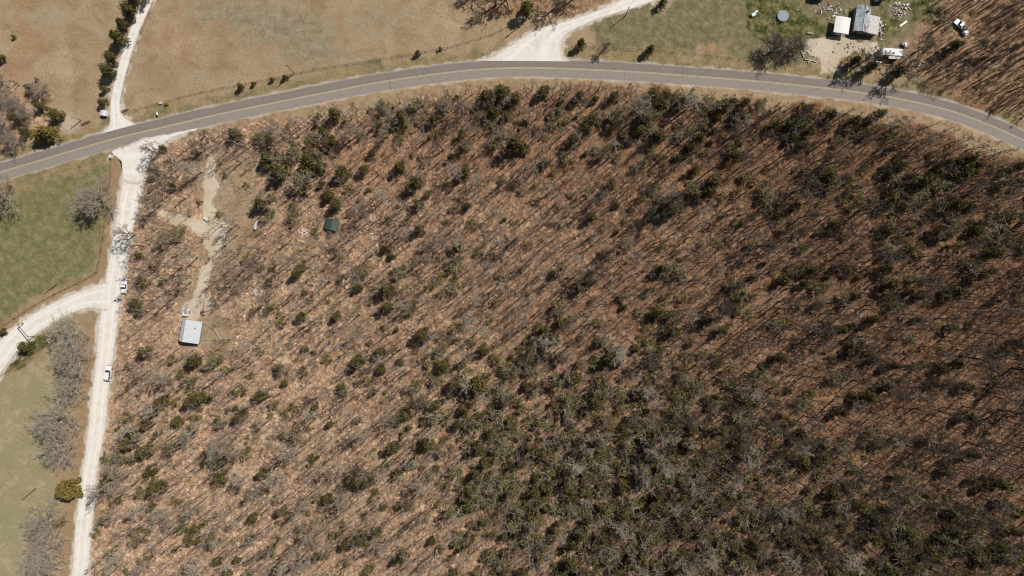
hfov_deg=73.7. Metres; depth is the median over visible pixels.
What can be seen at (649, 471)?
shrub
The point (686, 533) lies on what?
cedar tree
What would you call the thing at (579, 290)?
cedar tree
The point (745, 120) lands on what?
bare tree
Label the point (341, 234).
bare tree
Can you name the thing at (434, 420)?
shrub
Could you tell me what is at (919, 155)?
bare tree
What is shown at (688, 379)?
shrub
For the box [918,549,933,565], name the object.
bare tree
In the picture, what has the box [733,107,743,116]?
cedar tree
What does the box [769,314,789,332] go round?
shrub
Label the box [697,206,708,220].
bare tree
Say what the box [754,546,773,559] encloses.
shrub
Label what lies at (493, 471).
shrub
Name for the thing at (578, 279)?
bare tree
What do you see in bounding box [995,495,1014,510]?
cedar tree
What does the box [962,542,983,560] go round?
cedar tree
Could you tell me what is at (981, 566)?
cedar tree
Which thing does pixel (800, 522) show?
cedar tree
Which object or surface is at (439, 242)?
bare tree
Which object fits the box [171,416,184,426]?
cedar tree
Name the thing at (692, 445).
bare tree
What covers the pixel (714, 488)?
shrub
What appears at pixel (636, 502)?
shrub
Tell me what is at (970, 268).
shrub
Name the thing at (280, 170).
cedar tree
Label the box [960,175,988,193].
bare tree
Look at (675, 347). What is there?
bare tree
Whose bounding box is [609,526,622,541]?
cedar tree
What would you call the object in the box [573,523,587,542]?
cedar tree
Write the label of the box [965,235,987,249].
bare tree
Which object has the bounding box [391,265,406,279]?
shrub
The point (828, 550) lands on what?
shrub
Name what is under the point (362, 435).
bare tree
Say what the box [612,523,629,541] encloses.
bare tree
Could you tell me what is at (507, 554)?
cedar tree
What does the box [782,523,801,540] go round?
shrub
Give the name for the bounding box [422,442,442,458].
shrub
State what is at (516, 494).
shrub
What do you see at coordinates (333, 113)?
cedar tree
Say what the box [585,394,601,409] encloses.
cedar tree
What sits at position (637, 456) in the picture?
shrub
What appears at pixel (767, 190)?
shrub
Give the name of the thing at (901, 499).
bare tree
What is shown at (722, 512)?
bare tree
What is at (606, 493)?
shrub
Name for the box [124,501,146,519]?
bare tree
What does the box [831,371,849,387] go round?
shrub
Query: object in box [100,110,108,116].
pump house
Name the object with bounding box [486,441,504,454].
shrub
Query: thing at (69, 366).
bare tree
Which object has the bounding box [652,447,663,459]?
bare tree
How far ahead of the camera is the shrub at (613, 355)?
240.00 m
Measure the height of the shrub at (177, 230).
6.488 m
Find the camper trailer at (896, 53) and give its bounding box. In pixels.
[879,48,902,58]
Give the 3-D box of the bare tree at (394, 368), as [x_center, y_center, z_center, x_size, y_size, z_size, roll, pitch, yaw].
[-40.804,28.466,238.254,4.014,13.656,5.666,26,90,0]
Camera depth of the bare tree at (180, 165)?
234.41 m
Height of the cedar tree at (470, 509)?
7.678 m
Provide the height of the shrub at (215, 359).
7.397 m
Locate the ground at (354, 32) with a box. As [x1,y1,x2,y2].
[0,0,1023,575]
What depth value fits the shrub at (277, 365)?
240.29 m
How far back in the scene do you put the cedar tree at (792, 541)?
239.87 m
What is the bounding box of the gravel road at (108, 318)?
[71,132,187,575]
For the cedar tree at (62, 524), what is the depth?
242.94 m
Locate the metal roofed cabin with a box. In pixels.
[179,319,203,343]
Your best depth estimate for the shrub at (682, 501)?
240.25 m
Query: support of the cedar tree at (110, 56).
on the ground at (354, 32)
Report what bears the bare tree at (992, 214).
on the ground at (354, 32)
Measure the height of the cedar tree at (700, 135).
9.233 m
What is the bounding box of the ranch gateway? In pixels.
[17,321,36,338]
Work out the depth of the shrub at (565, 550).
240.92 m
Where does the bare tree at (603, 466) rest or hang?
on the ground at (354, 32)
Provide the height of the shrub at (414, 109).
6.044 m
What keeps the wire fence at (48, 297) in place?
on the ground at (354, 32)
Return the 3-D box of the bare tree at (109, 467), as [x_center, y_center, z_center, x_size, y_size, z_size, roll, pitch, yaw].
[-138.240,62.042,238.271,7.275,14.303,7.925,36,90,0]
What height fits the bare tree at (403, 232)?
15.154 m
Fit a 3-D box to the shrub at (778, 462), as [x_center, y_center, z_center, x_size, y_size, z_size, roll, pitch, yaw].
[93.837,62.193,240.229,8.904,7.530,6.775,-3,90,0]
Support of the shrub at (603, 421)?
on the ground at (354, 32)
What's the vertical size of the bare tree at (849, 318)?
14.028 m
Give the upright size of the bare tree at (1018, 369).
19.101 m
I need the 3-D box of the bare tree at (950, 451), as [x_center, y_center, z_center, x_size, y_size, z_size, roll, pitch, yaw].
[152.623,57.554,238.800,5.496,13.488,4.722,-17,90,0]
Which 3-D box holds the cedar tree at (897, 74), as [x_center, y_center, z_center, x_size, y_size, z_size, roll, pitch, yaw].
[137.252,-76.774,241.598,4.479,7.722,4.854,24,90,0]
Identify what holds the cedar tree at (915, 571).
on the ground at (354, 32)
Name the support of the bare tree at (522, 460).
on the ground at (354, 32)
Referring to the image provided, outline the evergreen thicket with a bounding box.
[127,94,1023,575]
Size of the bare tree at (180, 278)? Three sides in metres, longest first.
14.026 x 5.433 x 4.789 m
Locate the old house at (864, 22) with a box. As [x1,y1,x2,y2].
[851,4,879,35]
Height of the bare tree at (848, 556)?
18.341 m
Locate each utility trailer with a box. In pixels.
[182,305,189,315]
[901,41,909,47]
[959,26,967,31]
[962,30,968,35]
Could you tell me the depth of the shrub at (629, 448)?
240.58 m
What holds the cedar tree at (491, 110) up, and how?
on the ground at (354, 32)
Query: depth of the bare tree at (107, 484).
237.27 m
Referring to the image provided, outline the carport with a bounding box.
[831,16,850,35]
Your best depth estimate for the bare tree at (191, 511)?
237.47 m
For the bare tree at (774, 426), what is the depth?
234.88 m
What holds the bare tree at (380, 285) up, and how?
on the ground at (354, 32)
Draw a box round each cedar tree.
[0,54,5,61]
[0,327,7,334]
[8,112,21,123]
[15,341,34,354]
[16,126,32,136]
[23,83,36,90]
[29,129,49,143]
[32,102,45,112]
[36,125,62,141]
[47,107,65,122]
[52,517,65,526]
[53,477,83,500]
[97,63,116,78]
[97,98,108,108]
[99,85,110,92]
[99,472,119,486]
[102,50,118,65]
[109,29,130,49]
[115,17,131,30]
[117,0,136,21]
[120,439,135,450]
[127,0,149,8]
[128,428,141,438]
[134,443,154,457]
[135,345,152,358]
[139,415,153,428]
[144,464,158,475]
[146,479,168,495]
[152,394,170,406]
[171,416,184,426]
[182,392,198,406]
[185,352,202,366]
[189,522,204,534]
[190,391,212,404]
[213,469,228,484]
[217,450,233,465]
[227,127,243,137]
[232,407,248,422]
[237,82,244,89]
[247,510,258,523]
[251,196,267,212]
[252,390,264,401]
[257,465,271,478]
[261,150,274,162]
[272,164,292,182]
[275,504,287,516]
[290,269,301,279]
[295,311,305,321]
[299,152,315,170]
[313,161,326,174]
[317,126,329,138]
[323,135,338,149]
[323,190,335,200]
[328,108,341,122]
[329,198,341,212]
[332,310,343,320]
[334,165,353,181]
[346,468,363,486]
[351,351,367,368]
[352,529,368,548]
[358,164,369,175]
[358,470,374,488]
[372,527,382,538]
[375,345,388,357]
[378,283,395,296]
[381,301,393,311]
[385,440,398,454]
[394,160,406,173]
[395,109,407,125]
[396,407,412,423]
[396,547,410,564]
[409,175,426,192]
[413,198,424,210]
[414,224,425,235]
[416,326,433,341]
[420,436,435,450]
[430,114,439,124]
[437,359,450,372]
[449,378,459,389]
[458,165,470,179]
[459,402,472,414]
[459,492,471,503]
[462,533,473,547]
[465,484,477,497]
[465,500,477,514]
[468,372,491,396]
[471,465,481,478]
[472,438,486,456]
[477,342,489,357]
[478,89,494,107]
[481,458,491,471]
[485,429,494,440]
[487,106,498,119]
[494,83,510,102]
[496,401,505,411]
[500,110,511,121]
[500,547,511,558]
[501,488,514,499]
[504,415,517,430]
[506,91,522,107]
[507,133,523,153]
[510,527,522,538]
[516,356,526,366]
[516,457,526,468]
[518,0,533,17]
[519,143,530,155]
[522,380,531,390]
[522,440,537,454]
[526,503,540,520]
[529,483,539,496]
[536,321,549,335]
[536,445,546,459]
[537,85,550,98]
[539,158,549,167]
[539,349,551,360]
[547,332,559,346]
[552,107,561,118]
[555,317,564,327]
[561,479,572,493]
[562,556,579,571]
[566,489,577,503]
[566,533,581,551]
[567,133,579,147]
[571,371,581,384]
[572,91,583,103]
[572,284,585,293]
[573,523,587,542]
[575,483,586,495]
[575,560,584,575]
[576,464,587,477]
[577,38,586,50]
[581,276,591,287]
[583,485,591,498]
[584,112,597,126]
[584,514,594,523]
[585,212,596,221]
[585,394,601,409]
[590,387,602,398]
[593,440,608,456]
[594,527,609,545]
[595,502,609,514]
[601,355,613,367]
[604,179,616,190]
[609,90,618,101]
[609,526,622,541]
[614,476,630,492]
[615,501,629,520]
[619,130,628,141]
[629,542,648,566]
[632,125,647,138]
[633,384,647,400]
[634,475,650,486]
[636,112,653,126]
[640,432,654,444]
[643,88,660,105]
[644,44,654,56]
[646,499,654,512]
[648,303,665,322]
[648,428,659,437]
[650,129,665,142]
[650,490,663,502]
[655,98,668,115]
[655,263,667,275]
[656,195,675,214]
[658,0,667,8]
[660,88,671,100]
[663,206,678,218]
[667,327,680,337]
[673,96,686,110]
[678,525,692,539]
[685,142,696,153]
[686,423,698,435]
[686,442,697,454]
[689,191,700,200]
[691,131,706,142]
[698,316,711,326]
[700,184,717,198]
[704,174,721,188]
[709,113,722,125]
[712,424,727,435]
[714,97,730,114]
[714,325,728,336]
[717,498,726,511]
[725,147,741,163]
[726,439,737,448]
[727,98,737,108]
[728,295,742,306]
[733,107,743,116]
[734,113,747,123]
[734,549,744,560]
[737,396,753,409]
[740,449,755,460]
[745,538,760,553]
[749,272,759,281]
[765,119,780,128]
[771,352,788,364]
[775,273,789,285]
[778,118,797,130]
[786,535,796,545]
[787,132,800,142]
[787,201,801,213]
[789,514,803,524]
[790,452,811,469]
[791,538,806,554]
[792,429,808,441]
[796,140,808,150]
[797,102,814,116]
[799,279,810,288]
[799,557,811,568]
[801,124,817,139]
[806,263,819,273]
[809,526,825,546]
[811,454,827,469]
[817,439,829,450]
[817,447,832,464]
[819,171,837,187]
[821,108,837,124]
[824,485,844,500]
[827,219,840,229]
[829,506,843,517]
[831,403,849,417]
[833,324,849,335]
[834,261,850,272]
[844,55,861,69]
[847,115,862,127]
[848,290,862,301]
[848,345,861,357]
[850,498,866,513]
[855,390,877,404]
[858,116,874,128]
[862,61,879,73]
[862,530,884,547]
[864,511,887,528]
[865,313,882,326]
[869,355,882,364]
[872,108,887,120]
[878,376,895,391]
[879,504,894,514]
[880,278,901,290]
[881,195,901,210]
[881,264,894,272]
[881,560,896,575]
[885,359,901,370]
[887,159,909,174]
[888,521,916,541]
[890,65,909,77]
[893,556,911,569]
[899,172,918,186]
[900,242,918,256]
[903,543,917,555]
[905,173,933,191]
[907,541,924,550]
[907,564,918,574]
[919,546,941,562]
[925,172,938,184]
[927,227,944,238]
[928,544,944,562]
[931,167,947,178]
[931,364,947,373]
[931,530,952,546]
[937,158,955,168]
[938,232,953,242]
[939,283,966,299]
[940,467,953,478]
[941,197,966,212]
[942,39,964,54]
[942,508,961,521]
[942,522,964,540]
[950,359,964,370]
[951,161,974,180]
[954,152,979,164]
[956,379,975,392]
[957,409,980,422]
[959,200,977,216]
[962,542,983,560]
[964,167,983,177]
[965,446,982,459]
[968,224,985,235]
[971,159,988,169]
[972,269,990,281]
[973,555,992,573]
[977,481,994,492]
[981,243,1007,259]
[985,473,1012,491]
[992,541,1011,553]
[995,347,1011,358]
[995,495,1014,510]
[1005,523,1023,536]
[1009,338,1023,349]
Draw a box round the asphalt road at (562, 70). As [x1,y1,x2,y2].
[0,60,1023,181]
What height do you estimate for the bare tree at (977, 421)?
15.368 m
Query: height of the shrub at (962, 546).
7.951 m
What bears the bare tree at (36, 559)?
on the ground at (354, 32)
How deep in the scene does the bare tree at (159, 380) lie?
237.51 m
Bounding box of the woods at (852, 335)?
[98,81,1023,575]
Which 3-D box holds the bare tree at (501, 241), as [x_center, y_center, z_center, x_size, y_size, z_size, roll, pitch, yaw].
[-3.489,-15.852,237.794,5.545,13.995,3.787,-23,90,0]
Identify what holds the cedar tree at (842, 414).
on the ground at (354, 32)
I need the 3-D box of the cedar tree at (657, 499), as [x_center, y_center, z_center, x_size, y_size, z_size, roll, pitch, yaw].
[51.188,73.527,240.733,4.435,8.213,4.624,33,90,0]
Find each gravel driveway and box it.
[0,282,106,374]
[101,0,152,133]
[481,0,654,60]
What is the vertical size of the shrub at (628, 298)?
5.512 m
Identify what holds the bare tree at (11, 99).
on the ground at (354, 32)
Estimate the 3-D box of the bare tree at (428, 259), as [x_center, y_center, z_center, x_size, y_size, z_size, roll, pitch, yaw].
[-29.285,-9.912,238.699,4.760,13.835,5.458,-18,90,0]
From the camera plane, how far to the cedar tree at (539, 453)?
240.23 m
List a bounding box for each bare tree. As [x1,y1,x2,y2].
[0,73,11,94]
[0,75,14,113]
[0,89,23,115]
[0,113,17,137]
[0,127,28,153]
[0,175,20,216]
[13,101,34,125]
[16,534,68,575]
[17,493,69,549]
[22,386,83,441]
[24,78,52,101]
[31,420,78,472]
[44,309,89,360]
[47,332,98,382]
[51,370,88,406]
[64,169,120,219]
[86,486,106,503]
[99,453,122,480]
[99,476,121,493]
[102,550,128,572]
[111,222,135,242]
[112,422,141,441]
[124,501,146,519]
[126,365,150,381]
[127,559,148,574]
[135,188,161,215]
[138,140,160,159]
[139,402,160,418]
[142,168,168,187]
[144,506,173,530]
[151,366,172,386]
[154,294,174,306]
[163,156,181,168]
[174,163,197,177]
[175,272,192,285]
[176,422,198,444]
[178,251,198,263]
[179,504,202,519]
[182,160,202,178]
[183,557,205,575]
[188,135,206,151]
[198,130,217,143]
[203,435,227,463]
[204,433,225,450]
[208,536,227,550]
[214,278,230,291]
[216,446,243,461]
[219,556,234,575]
[222,212,238,227]
[231,470,249,492]
[240,264,258,274]
[244,532,258,545]
[245,484,266,501]
[254,290,271,305]
[261,471,289,493]
[265,118,283,140]
[273,556,289,575]
[274,443,298,467]
[283,541,305,560]
[287,553,306,574]
[289,506,307,525]
[295,554,316,571]
[299,392,317,408]
[299,527,317,544]
[300,408,321,422]
[314,132,328,143]
[316,213,325,220]
[320,462,339,481]
[328,395,343,411]
[333,487,353,512]
[337,231,350,244]
[343,121,362,137]
[344,267,357,282]
[345,122,356,137]
[348,329,362,338]
[349,461,363,474]
[349,522,363,535]
[353,195,371,223]
[353,423,371,441]
[354,466,373,483]
[372,354,385,362]
[372,537,388,553]
[373,468,386,481]
[376,188,388,201]
[376,279,387,289]
[378,127,387,137]
[381,104,396,128]
[384,405,401,427]
[386,229,397,243]
[387,361,398,377]
[389,217,402,226]
[395,226,410,240]
[396,299,413,317]
[403,490,420,509]
[404,399,424,413]
[408,453,419,468]
[411,474,421,488]
[413,475,429,496]
[415,510,427,526]
[419,295,434,306]
[422,253,434,268]
[426,330,439,341]
[426,427,433,442]
[428,232,449,250]
[431,137,443,150]
[431,231,444,241]
[437,98,454,119]
[444,163,453,178]
[449,509,459,521]
[450,235,466,250]
[452,103,467,116]
[452,167,463,178]
[455,97,470,109]
[456,307,476,334]
[457,383,469,393]
[467,289,483,312]
[470,126,479,134]
[470,173,486,191]
[474,326,489,335]
[476,390,490,411]
[477,0,503,9]
[483,258,493,271]
[489,204,500,215]
[493,236,507,245]
[495,279,506,291]
[496,393,512,406]
[500,229,522,253]
[517,452,529,468]
[522,517,537,535]
[524,161,532,170]
[526,163,538,175]
[531,330,560,352]
[548,0,573,11]
[555,267,565,279]
[555,531,566,546]
[557,319,566,334]
[562,203,576,219]
[562,456,586,476]
[563,316,575,329]
[564,365,574,382]
[567,299,579,307]
[571,271,584,283]
[578,442,593,456]
[580,258,608,281]
[588,194,602,206]
[588,430,614,448]
[591,564,605,575]
[592,318,609,335]
[596,332,617,348]
[596,461,610,471]
[597,188,612,201]
[600,39,610,54]
[601,183,611,192]
[610,139,618,151]
[611,341,629,368]
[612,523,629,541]
[615,233,633,250]
[620,92,654,117]
[625,545,637,562]
[632,383,655,399]
[634,472,656,492]
[634,566,650,575]
[640,106,653,121]
[642,348,660,370]
[643,439,666,460]
[644,207,656,221]
[645,188,655,195]
[649,392,663,410]
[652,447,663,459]
[652,567,664,575]
[654,428,669,445]
[655,180,685,222]
[657,448,671,460]
[657,461,674,478]
[660,426,670,436]
[663,342,682,352]
[666,502,682,521]
[668,556,699,575]
[675,555,696,574]
[677,89,706,113]
[681,472,705,498]
[682,409,695,433]
[683,403,693,411]
[683,438,700,449]
[684,304,700,322]
[685,514,708,530]
[694,548,718,570]
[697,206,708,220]
[709,101,723,114]
[710,316,721,327]
[713,292,739,326]
[714,501,724,515]
[722,472,749,495]
[726,121,742,142]
[726,254,744,264]
[727,404,739,415]
[728,203,741,212]
[728,470,741,482]
[733,112,751,130]
[735,152,753,170]
[735,280,745,288]
[738,435,755,448]
[738,444,761,469]
[745,386,766,401]
[745,452,758,463]
[747,229,782,255]
[753,534,770,551]
[753,548,767,560]
[756,394,771,405]
[758,25,798,65]
[759,217,777,228]
[760,128,779,142]
[761,414,786,430]
[767,103,783,118]
[768,510,782,528]
[769,500,788,521]
[776,547,802,571]
[778,294,798,308]
[779,499,799,521]
[780,429,796,444]
[782,31,812,59]
[783,548,797,562]
[784,488,803,507]
[786,173,822,207]
[789,315,809,334]
[794,440,813,455]
[795,525,811,537]
[798,440,817,451]
[799,207,819,222]
[802,297,822,313]
[802,370,822,384]
[803,414,820,423]
[807,422,824,431]
[810,323,835,347]
[813,150,838,169]
[822,542,843,560]
[824,324,841,333]
[826,151,851,170]
[830,312,851,322]
[834,549,866,575]
[837,243,861,260]
[840,536,861,554]
[848,400,867,411]
[851,341,875,353]
[851,457,881,489]
[853,47,876,75]
[856,185,894,225]
[863,245,889,256]
[863,544,886,563]
[864,353,885,364]
[864,439,888,451]
[867,251,894,268]
[869,45,892,73]
[877,487,903,503]
[877,497,904,514]
[883,137,912,151]
[883,383,911,404]
[885,249,911,261]
[885,428,913,451]
[886,336,910,343]
[886,362,913,371]
[899,48,927,86]
[902,149,921,160]
[907,313,934,326]
[907,499,931,517]
[909,271,943,296]
[911,33,937,57]
[913,137,933,149]
[913,290,935,305]
[913,394,938,405]
[915,134,937,146]
[915,216,939,225]
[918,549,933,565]
[925,431,968,463]
[934,63,951,74]
[935,312,960,327]
[935,381,955,390]
[939,446,960,459]
[945,499,965,512]
[950,475,976,491]
[950,499,973,511]
[952,238,983,251]
[959,334,1011,386]
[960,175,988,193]
[960,418,986,425]
[961,61,984,78]
[961,281,986,293]
[965,39,987,51]
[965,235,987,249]
[966,432,1003,461]
[969,43,987,53]
[969,508,998,526]
[973,49,997,62]
[977,42,999,52]
[980,37,1004,50]
[985,42,1011,61]
[985,504,1016,523]
[986,498,1011,514]
[987,301,1012,309]
[992,382,1023,394]
[994,5,1020,22]
[994,206,1017,219]
[994,300,1023,315]
[995,402,1023,427]
[996,380,1023,396]
[997,288,1023,300]
[1001,41,1023,57]
[1002,74,1023,84]
[1010,367,1023,381]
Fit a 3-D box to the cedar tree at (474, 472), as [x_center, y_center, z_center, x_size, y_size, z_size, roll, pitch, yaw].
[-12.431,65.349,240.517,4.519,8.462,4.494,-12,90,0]
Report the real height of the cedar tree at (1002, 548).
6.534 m
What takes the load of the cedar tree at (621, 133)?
on the ground at (354, 32)
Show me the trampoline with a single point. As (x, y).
(782, 15)
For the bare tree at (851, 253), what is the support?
on the ground at (354, 32)
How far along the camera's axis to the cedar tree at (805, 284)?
242.28 m
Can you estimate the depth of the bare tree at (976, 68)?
236.46 m
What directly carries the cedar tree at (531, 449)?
on the ground at (354, 32)
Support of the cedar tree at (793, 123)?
on the ground at (354, 32)
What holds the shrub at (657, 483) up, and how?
on the ground at (354, 32)
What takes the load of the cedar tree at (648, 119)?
on the ground at (354, 32)
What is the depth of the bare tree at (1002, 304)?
235.17 m
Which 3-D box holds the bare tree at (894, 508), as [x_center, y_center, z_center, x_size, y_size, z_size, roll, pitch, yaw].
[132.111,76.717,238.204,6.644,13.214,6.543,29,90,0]
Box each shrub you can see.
[97,446,121,462]
[125,527,149,550]
[129,482,150,499]
[133,271,151,288]
[152,229,171,246]
[158,441,176,456]
[166,516,190,535]
[170,222,185,240]
[180,372,198,388]
[201,529,217,549]
[203,353,222,368]
[208,453,219,468]
[211,415,227,430]
[249,130,272,146]
[261,544,276,562]
[265,152,288,168]
[272,359,290,375]
[284,205,305,225]
[285,142,301,159]
[287,427,304,446]
[289,162,312,194]
[311,149,327,169]
[352,256,369,277]
[371,95,389,116]
[382,114,401,132]
[390,466,407,484]
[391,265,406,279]
[404,378,426,396]
[409,96,427,112]
[411,394,431,409]
[418,107,433,124]
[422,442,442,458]
[424,410,443,425]
[430,372,445,388]
[432,342,450,360]
[439,92,454,110]
[440,503,458,518]
[442,467,464,484]
[444,255,462,270]
[448,278,462,294]
[449,530,469,548]
[453,366,480,396]
[460,140,473,151]
[462,489,483,509]
[463,418,481,431]
[471,413,489,432]
[474,507,495,531]
[475,491,500,509]
[476,473,492,490]
[482,488,499,503]
[484,548,499,564]
[485,476,503,494]
[486,402,509,420]
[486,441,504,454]
[486,469,505,488]
[488,428,504,440]
[489,132,506,155]
[491,118,508,136]
[494,555,510,573]
[495,385,511,400]
[495,420,514,438]
[495,439,512,460]
[495,472,511,488]
[496,426,512,446]
[502,363,518,378]
[505,444,522,462]
[508,516,525,530]
[510,480,527,497]
[510,510,527,523]
[511,425,527,440]
[521,354,537,368]
[521,532,537,548]
[525,362,538,377]
[526,519,541,528]
[529,379,542,395]
[534,415,553,431]
[535,537,549,553]
[536,547,553,569]
[539,465,556,482]
[540,372,564,396]
[545,113,560,128]
[545,452,563,470]
[546,528,564,547]
[549,503,565,520]
[550,437,562,450]
[552,299,570,317]
[552,430,570,443]
[556,350,571,364]
[558,398,578,417]
[558,492,572,511]
[560,390,576,408]
[561,432,575,446]
[561,503,577,519]
[561,543,578,559]
[562,498,584,519]
[563,439,585,463]
[563,462,580,482]
[567,390,582,409]
[571,460,590,479]
[575,500,593,517]
[576,505,596,522]
[578,447,602,469]
[579,397,604,413]
[579,470,595,482]
[583,269,603,287]
[588,454,604,473]
[591,537,608,553]
[592,143,607,159]
[592,485,611,500]
[593,546,609,562]
[595,375,614,394]
[597,415,613,429]
[597,468,617,485]
[600,246,617,264]
[600,448,613,467]
[602,106,622,124]
[602,507,614,524]
[603,552,617,569]
[606,543,621,559]
[607,342,622,357]
[607,349,625,366]
[608,105,624,126]
[609,385,626,399]
[610,519,625,533]
[616,461,635,476]
[618,290,632,301]
[619,477,637,500]
[620,499,635,511]
[623,442,636,454]
[624,520,638,540]
[625,495,643,515]
[626,411,645,428]
[629,421,646,443]
[630,148,650,170]
[630,453,645,466]
[631,453,647,470]
[633,460,652,477]
[640,439,655,450]
[640,526,658,550]
[641,421,662,436]
[643,121,659,140]
[645,178,667,194]
[645,345,664,363]
[645,384,664,400]
[646,106,661,117]
[646,559,665,574]
[647,532,664,547]
[650,477,662,488]
[652,360,670,376]
[653,466,674,483]
[653,503,668,521]
[654,460,670,477]
[663,257,680,275]
[665,542,680,557]
[665,556,682,572]
[666,308,680,326]
[667,431,681,445]
[669,419,687,434]
[671,259,691,279]
[671,400,682,419]
[673,124,695,141]
[673,496,693,512]
[675,466,690,482]
[676,368,698,384]
[676,506,689,528]
[681,387,703,406]
[684,179,701,197]
[688,504,712,524]
[689,484,704,499]
[690,115,711,130]
[690,379,709,396]
[690,477,709,490]
[692,458,713,473]
[696,526,710,543]
[699,483,711,499]
[701,92,714,114]
[701,498,717,513]
[705,399,724,414]
[706,447,721,462]
[706,481,721,495]
[708,421,728,440]
[709,502,726,518]
[715,535,729,554]
[722,453,736,477]
[725,274,738,294]
[727,409,746,427]
[728,553,744,571]
[730,376,752,393]
[733,278,751,294]
[733,510,753,534]
[736,167,754,184]
[737,414,755,430]
[738,431,753,443]
[738,433,753,450]
[739,490,754,507]
[741,558,758,575]
[746,498,760,517]
[749,389,770,407]
[749,523,769,537]
[750,510,770,526]
[752,367,770,383]
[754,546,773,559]
[755,444,771,458]
[757,182,775,202]
[759,191,777,208]
[760,500,782,515]
[766,516,782,536]
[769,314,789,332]
[770,455,792,472]
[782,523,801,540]
[787,502,806,517]
[792,118,811,133]
[793,114,807,133]
[795,394,816,411]
[807,502,823,517]
[807,547,825,572]
[823,538,835,555]
[826,175,843,192]
[830,496,851,514]
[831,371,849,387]
[833,445,850,459]
[839,291,852,309]
[846,479,867,497]
[847,331,870,351]
[849,180,873,196]
[866,424,883,446]
[873,560,890,574]
[879,504,906,540]
[882,239,907,257]
[883,220,905,235]
[886,179,907,197]
[886,298,909,315]
[887,483,904,496]
[888,168,902,183]
[888,429,905,450]
[888,531,906,547]
[889,119,902,137]
[890,547,914,562]
[895,471,920,489]
[896,538,910,555]
[901,193,920,213]
[902,486,925,508]
[914,561,930,574]
[917,184,929,198]
[919,431,937,448]
[929,192,950,213]
[932,180,954,198]
[940,530,961,543]
[942,205,964,229]
[950,538,975,557]
[956,512,977,528]
[962,258,983,275]
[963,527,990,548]
[968,502,984,518]
[970,549,990,564]
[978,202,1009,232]
[978,225,998,241]
[991,172,1017,193]
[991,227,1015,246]
[991,497,1017,516]
[1003,542,1023,562]
[1006,207,1023,224]
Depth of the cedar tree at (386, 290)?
239.95 m
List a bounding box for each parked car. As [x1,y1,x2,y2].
[104,365,112,380]
[953,18,964,27]
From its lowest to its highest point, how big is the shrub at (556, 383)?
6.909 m
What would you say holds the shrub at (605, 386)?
on the ground at (354, 32)
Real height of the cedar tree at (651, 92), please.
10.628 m
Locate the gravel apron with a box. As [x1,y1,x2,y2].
[111,128,197,184]
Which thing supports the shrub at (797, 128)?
on the ground at (354, 32)
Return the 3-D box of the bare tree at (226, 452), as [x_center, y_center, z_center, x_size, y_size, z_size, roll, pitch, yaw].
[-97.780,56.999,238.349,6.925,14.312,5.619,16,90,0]
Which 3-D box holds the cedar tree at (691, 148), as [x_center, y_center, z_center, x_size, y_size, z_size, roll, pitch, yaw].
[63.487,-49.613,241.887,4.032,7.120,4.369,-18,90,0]
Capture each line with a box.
[0,67,1023,171]
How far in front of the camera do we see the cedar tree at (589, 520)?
240.45 m
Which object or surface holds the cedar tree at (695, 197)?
on the ground at (354, 32)
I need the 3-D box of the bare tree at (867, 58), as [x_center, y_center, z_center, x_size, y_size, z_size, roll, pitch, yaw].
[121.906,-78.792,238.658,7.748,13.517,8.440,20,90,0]
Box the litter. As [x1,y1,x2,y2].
[89,86,1023,575]
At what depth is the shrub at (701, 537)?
239.66 m
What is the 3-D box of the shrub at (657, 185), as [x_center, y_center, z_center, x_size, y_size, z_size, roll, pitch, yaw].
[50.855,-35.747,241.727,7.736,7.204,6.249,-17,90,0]
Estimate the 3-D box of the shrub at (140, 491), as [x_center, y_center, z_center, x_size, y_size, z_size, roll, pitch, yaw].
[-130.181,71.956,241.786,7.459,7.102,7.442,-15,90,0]
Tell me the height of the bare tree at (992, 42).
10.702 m
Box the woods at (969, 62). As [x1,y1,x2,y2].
[1,0,1023,136]
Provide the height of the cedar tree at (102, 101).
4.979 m
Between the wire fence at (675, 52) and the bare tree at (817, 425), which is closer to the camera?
the bare tree at (817, 425)
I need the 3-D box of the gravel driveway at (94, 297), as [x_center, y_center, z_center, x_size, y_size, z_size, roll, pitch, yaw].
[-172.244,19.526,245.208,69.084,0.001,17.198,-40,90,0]
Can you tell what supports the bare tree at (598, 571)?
on the ground at (354, 32)
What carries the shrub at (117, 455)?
on the ground at (354, 32)
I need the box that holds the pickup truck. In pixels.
[120,277,127,293]
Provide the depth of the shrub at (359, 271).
241.27 m
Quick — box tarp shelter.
[324,218,339,230]
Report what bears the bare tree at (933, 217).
on the ground at (354, 32)
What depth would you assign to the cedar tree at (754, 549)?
240.62 m
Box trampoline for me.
[777,10,788,20]
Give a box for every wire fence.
[1,275,90,326]
[95,158,111,272]
[124,24,511,113]
[571,46,761,61]
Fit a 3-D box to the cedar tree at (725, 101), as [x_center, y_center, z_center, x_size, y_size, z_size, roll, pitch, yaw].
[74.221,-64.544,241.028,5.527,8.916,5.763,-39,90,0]
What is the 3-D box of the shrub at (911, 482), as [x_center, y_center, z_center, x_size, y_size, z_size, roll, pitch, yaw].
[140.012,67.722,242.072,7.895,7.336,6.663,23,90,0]
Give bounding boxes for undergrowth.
[89,87,1023,575]
[103,90,1021,575]
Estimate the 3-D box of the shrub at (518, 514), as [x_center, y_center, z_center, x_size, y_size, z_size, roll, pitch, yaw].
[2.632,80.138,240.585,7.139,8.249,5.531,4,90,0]
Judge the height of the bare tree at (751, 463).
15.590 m
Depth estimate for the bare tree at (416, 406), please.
235.70 m
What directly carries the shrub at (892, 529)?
on the ground at (354, 32)
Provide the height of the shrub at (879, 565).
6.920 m
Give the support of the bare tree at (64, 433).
on the ground at (354, 32)

